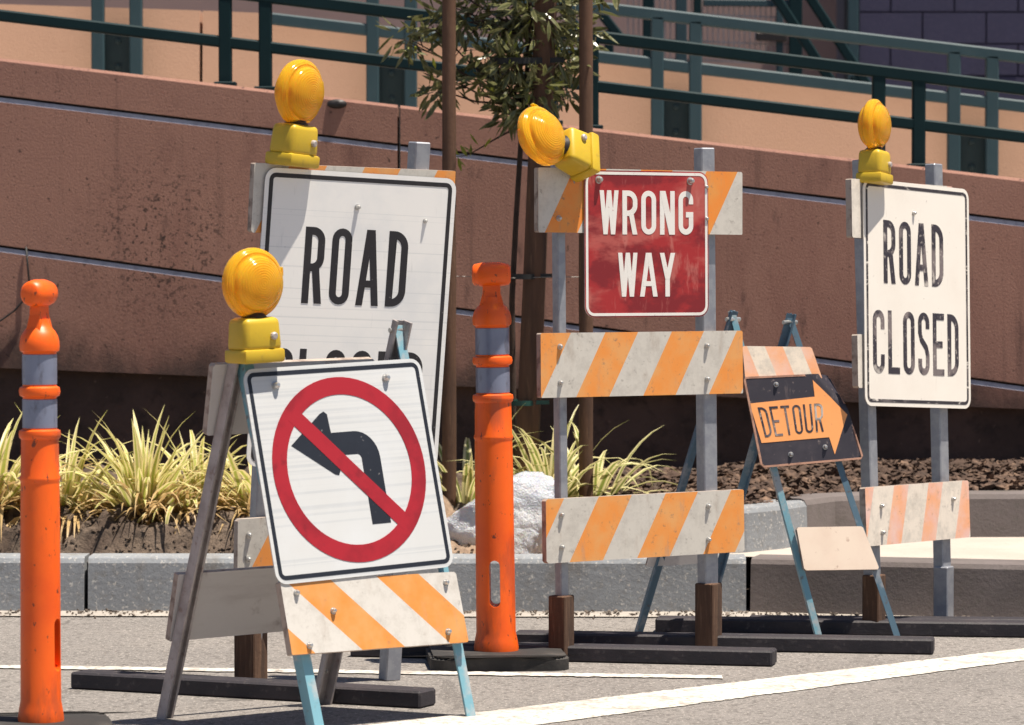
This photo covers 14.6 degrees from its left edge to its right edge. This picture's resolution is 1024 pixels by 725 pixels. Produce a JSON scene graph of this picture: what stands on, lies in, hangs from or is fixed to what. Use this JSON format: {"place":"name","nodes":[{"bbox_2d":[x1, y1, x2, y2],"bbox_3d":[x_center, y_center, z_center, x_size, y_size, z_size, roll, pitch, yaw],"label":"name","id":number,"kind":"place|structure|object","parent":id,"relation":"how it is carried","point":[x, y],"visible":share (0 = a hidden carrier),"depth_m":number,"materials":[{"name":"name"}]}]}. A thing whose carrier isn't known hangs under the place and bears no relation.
{"place":"outdoors","nodes":[
{"label":"outdoors","id":0,"kind":"place"},
{"bbox_2d":[0,604,1023,724],"bbox_3d":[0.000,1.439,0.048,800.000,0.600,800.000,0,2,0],"label":"road","id":1,"kind":"structure","parent":0,"point":[986,695],"depth_m":9.97,"materials":[{"name":"grey asphalt"}]},
{"bbox_2d":[0,553,89,610],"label":"kerb","id":2,"kind":"structure","parent":1,"relation":"on","point":[73,581],"depth_m":11.95,"materials":[{"name":"concrete"}]},
{"bbox_2d":[0,279,145,724],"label":"delineator post","id":3,"kind":"object","parent":1,"relation":"on","point":[40,610],"visible":1,"depth_m":8.95,"materials":[{"name":"orange plastic"}]},
{"bbox_2d":[71,59,455,708],"bbox_3d":[-0.536,0.032,9.966,0.972,1.560,0.573,1,2,25],"label":"barricade","id":4,"kind":"object","parent":1,"relation":"on","point":[361,255],"visible":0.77,"depth_m":9.89,"materials":[{"name":"metal"}]},
{"bbox_2d":[156,247,475,724],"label":"frame barricade","id":5,"kind":"object","parent":1,"relation":"on","point":[344,455],"visible":1,"depth_m":9.25,"materials":[{"name":"blue paint"}]},
{"bbox_2d":[0,665,722,677],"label":"road marking","id":6,"kind":"object","parent":1,"relation":"on","point":[413,672],"visible":0.8,"depth_m":10.28,"materials":[{"name":"white paint"}]},
{"bbox_2d":[88,553,745,611],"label":"kerb","id":7,"kind":"structure","parent":1,"relation":"on","point":[130,581],"depth_m":11.93,"materials":[{"name":"concrete"}]},
{"bbox_2d":[0,0,836,77],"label":"pink building","id":8,"kind":"structure","parent":1,"relation":"on","point":[825,49],"depth_m":20.05,"materials":[{"name":"paint"}]},
{"bbox_2d":[0,610,898,616],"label":"gutter","id":9,"kind":"object","parent":1,"relation":"on","point":[471,614],"visible":0.36,"depth_m":11.82,"materials":[{"name":"concrete"}]},
{"bbox_2d":[0,608,993,619],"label":"gutter grit","id":10,"kind":"object","parent":9,"relation":"on","point":[470,611],"visible":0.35,"depth_m":11.83,"materials":[{"name":"grey gravel"}]},
{"bbox_2d":[426,262,568,670],"bbox_3d":[-0.041,0.264,10.495,0.548,1.055,0.383,0,2,0],"label":"delineator post","id":11,"kind":"object","parent":1,"relation":"on","point":[495,647],"visible":0.98,"depth_m":10.45,"materials":[{"name":"orange plastic"}]},
{"bbox_2d":[0,58,1023,473],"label":"ramp wall","id":12,"kind":"structure","parent":1,"relation":"on","point":[124,200],"depth_m":13.70,"materials":[{"name":"paint"}]},
{"bbox_2d":[0,247,29,321],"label":"wall cable","id":13,"kind":"object","parent":12,"relation":"attached to","point":[14,310],"depth_m":13.69,"materials":[{"name":"black"}]},
{"bbox_2d":[0,0,1023,166],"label":"ramp railing","id":14,"kind":"object","parent":12,"relation":"on","point":[918,123],"visible":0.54,"depth_m":13.75,"materials":[{"name":"teal metal"}]},
{"bbox_2d":[0,4,1023,178],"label":"ramp wall","id":15,"kind":"structure","parent":1,"relation":"on","point":[165,59],"depth_m":15.76,"materials":[{"name":"beige paint"}]},
{"bbox_2d":[91,0,1023,175],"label":"railing","id":16,"kind":"object","parent":15,"relation":"attached to","point":[385,85],"visible":0.44,"depth_m":15.65,"materials":[{"name":"teal metal"}]},
{"bbox_2d":[350,103,934,666],"bbox_3d":[0.339,0.053,10.624,1.535,1.472,0.597,0,2,9],"label":"barricade","id":17,"kind":"object","parent":1,"relation":"on","point":[648,243],"visible":1,"depth_m":10.65,"materials":[{"name":"metal"}]},
{"bbox_2d":[372,648,1023,724],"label":"road marking","id":18,"kind":"object","parent":1,"relation":"on","point":[556,712],"visible":1,"depth_m":9.82,"materials":[{"name":"white paint"}]},
{"bbox_2d":[627,0,801,74],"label":"gate","id":19,"kind":"structure","parent":1,"relation":"on","point":[794,44],"depth_m":18.22,"materials":[{"name":"metal"}]},
{"bbox_2d":[718,499,806,603],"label":"kerb","id":20,"kind":"structure","parent":1,"relation":"on","point":[764,528],"depth_m":12.27,"materials":[{"name":"concrete"}]},
{"bbox_2d":[634,310,899,635],"bbox_3d":[0.714,0.313,11.197,0.741,0.922,0.186,0,2,0],"label":"frame barricade","id":21,"kind":"object","parent":1,"relation":"on","point":[799,412],"visible":0.98,"depth_m":11.17,"materials":[{"name":"blue paint"}]},
{"bbox_2d":[772,0,870,82],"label":"stair railing","id":22,"kind":"object","parent":1,"relation":"on","point":[788,16],"visible":0.3,"depth_m":17.54,"materials":[{"name":"teal paint"}]},
{"bbox_2d":[655,99,1023,637],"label":"barricade","id":23,"kind":"object","parent":1,"relation":"on","point":[911,343],"visible":1,"depth_m":11.34,"materials":[{"name":"metal"}]},
{"bbox_2d":[750,554,1023,616],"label":"kerb","id":24,"kind":"structure","parent":1,"relation":"on","point":[988,587],"depth_m":11.80,"materials":[{"name":"concrete"}]},
{"bbox_2d":[775,490,1023,536],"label":"kerb","id":25,"kind":"structure","parent":1,"relation":"on","point":[996,513],"depth_m":12.80,"materials":[{"name":"concrete"}]},
{"bbox_2d":[836,0,1023,99],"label":"block building","id":26,"kind":"structure","parent":1,"relation":"on","point":[999,24],"depth_m":19.46,"materials":[{"name":"purple"}]},
{"bbox_2d":[0,460,1023,589],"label":"soil bed","id":27,"kind":"object","parent":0,"point":[162,539],"visible":0.19,"depth_m":12.17,"materials":[{"name":"brown soil"}]},
{"bbox_2d":[0,413,113,537],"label":"flax plant","id":28,"kind":"object","parent":27,"relation":"on","point":[5,448],"visible":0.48,"depth_m":12.38,"materials":[{"name":"plant"}]},
{"bbox_2d":[0,402,133,541],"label":"flax plant","id":29,"kind":"object","parent":27,"relation":"on","point":[69,478],"visible":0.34,"depth_m":12.43,"materials":[{"name":"plant"}]},
{"bbox_2d":[16,407,238,530],"bbox_3d":[-1.145,0.376,12.437,0.791,0.480,0.805,0,2,0],"label":"flax plant","id":30,"kind":"object","parent":27,"relation":"on","point":[142,487],"visible":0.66,"depth_m":12.36,"materials":[{"name":"plant"}]},
{"bbox_2d":[88,414,248,520],"bbox_3d":[-0.997,0.372,12.639,0.796,0.454,0.808,0,2,0],"label":"flax plant","id":31,"kind":"object","parent":27,"relation":"on","point":[196,460],"visible":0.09,"depth_m":12.56,"materials":[{"name":"plant"}]},
{"bbox_2d":[97,459,249,532],"bbox_3d":[-1.026,0.429,12.417,0.607,0.304,0.622,0,2,0],"label":"flax plant","id":32,"kind":"object","parent":27,"relation":"on","point":[186,503],"visible":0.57,"depth_m":12.32,"materials":[{"name":"plant"}]},
{"bbox_2d":[161,444,251,532],"bbox_3d":[-0.796,0.406,12.437,0.695,0.421,0.712,2,3,42],"label":"flax plant","id":33,"kind":"object","parent":27,"relation":"on","point":[241,486],"visible":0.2,"depth_m":12.35,"materials":[{"name":"plant"}]},
{"bbox_2d":[0,502,541,553],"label":"soil crumbs","id":34,"kind":"object","parent":27,"relation":"on","point":[221,514],"visible":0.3,"depth_m":12.17,"materials":[{"name":"brown soil"}]},
{"bbox_2d":[442,0,456,505],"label":"tree stake","id":35,"kind":"object","parent":27,"relation":"on","point":[449,424],"visible":0.68,"depth_m":12.60,"materials":[{"name":"brown wood"}]},
{"bbox_2d":[374,0,620,467],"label":"young tree","id":36,"kind":"object","parent":27,"relation":"on","point":[509,99],"visible":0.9,"depth_m":12.73,"materials":[{"name":"green plant"}]},
{"bbox_2d":[446,472,553,553],"bbox_3d":[-0.048,0.468,12.295,0.377,0.264,0.199,0,2,0],"label":"rock","id":37,"kind":"object","parent":27,"relation":"on","point":[532,490],"visible":0.41,"depth_m":12.23,"materials":[{"name":"white stone"}]},
{"bbox_2d":[437,408,575,504],"bbox_3d":[-0.175,0.356,12.720,0.758,0.470,0.630,1,2,28],"label":"flax plant","id":38,"kind":"object","parent":27,"relation":"on","point":[466,495],"visible":0.28,"depth_m":12.67,"materials":[{"name":"yellow plant"}]},
{"bbox_2d":[515,0,556,473],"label":"trunk","id":39,"kind":"object","parent":27,"relation":"on","point":[533,301],"visible":0.62,"depth_m":12.67,"materials":[{"name":"brown plant"}]},
{"bbox_2d":[494,57,563,65],"bbox_3d":[0.054,-0.956,12.695,0.223,0.022,0.144,0,2,0],"label":"tree tie","id":40,"kind":"object","parent":39,"relation":"attached to","point":[524,61],"visible":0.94,"depth_m":12.63,"materials":[{"name":"black rubber"}]},
{"bbox_2d":[511,399,548,405],"bbox_3d":[0.042,0.127,12.722,0.100,0.018,0.156,-1,2,-24],"label":"tree tie","id":41,"kind":"object","parent":39,"relation":"attached to","point":[515,402],"visible":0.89,"depth_m":12.67,"materials":[{"name":"teal rubber"}]},
{"bbox_2d":[511,274,551,278],"bbox_3d":[0.045,-0.274,12.707,0.112,0.018,0.161,-1,2,-24],"label":"tree tie","id":42,"kind":"object","parent":39,"relation":"attached to","point":[522,276],"visible":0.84,"depth_m":12.65,"materials":[{"name":"black rubber"}]},
{"bbox_2d":[453,405,658,497],"bbox_3d":[0.118,0.319,12.664,0.758,0.470,0.738,0,2,0],"label":"flax plant","id":43,"kind":"object","parent":27,"relation":"on","point":[536,459],"visible":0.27,"depth_m":12.61,"materials":[{"name":"yellow plant"}]},
{"bbox_2d":[579,0,592,496],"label":"tree stake","id":44,"kind":"object","parent":27,"relation":"on","point":[586,126],"visible":0.59,"depth_m":12.60,"materials":[{"name":"brown wood"}]},
{"bbox_2d":[514,422,686,495],"bbox_3d":[0.225,0.393,12.770,0.711,0.377,0.776,0,2,0],"label":"flax plant","id":45,"kind":"object","parent":27,"relation":"on","point":[603,480],"visible":0.26,"depth_m":12.71,"materials":[{"name":"yellow plant"}]},
{"bbox_2d":[593,457,1023,503],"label":"bark mulch","id":46,"kind":"object","parent":27,"relation":"on","point":[990,474],"visible":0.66,"depth_m":13.19,"materials":[{"name":"brown wood"}]},
{"bbox_2d":[560,0,622,52],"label":"stair railing","id":47,"kind":"object","parent":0,"point":[607,21],"visible":0.18,"depth_m":17.54,"materials":[{"name":"teal metal"}]},
{"bbox_2d":[730,537,1023,559],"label":"pavement","id":48,"kind":"structure","parent":0,"point":[1010,548],"depth_m":12.30,"materials":[{"name":"concrete"}]}
]}

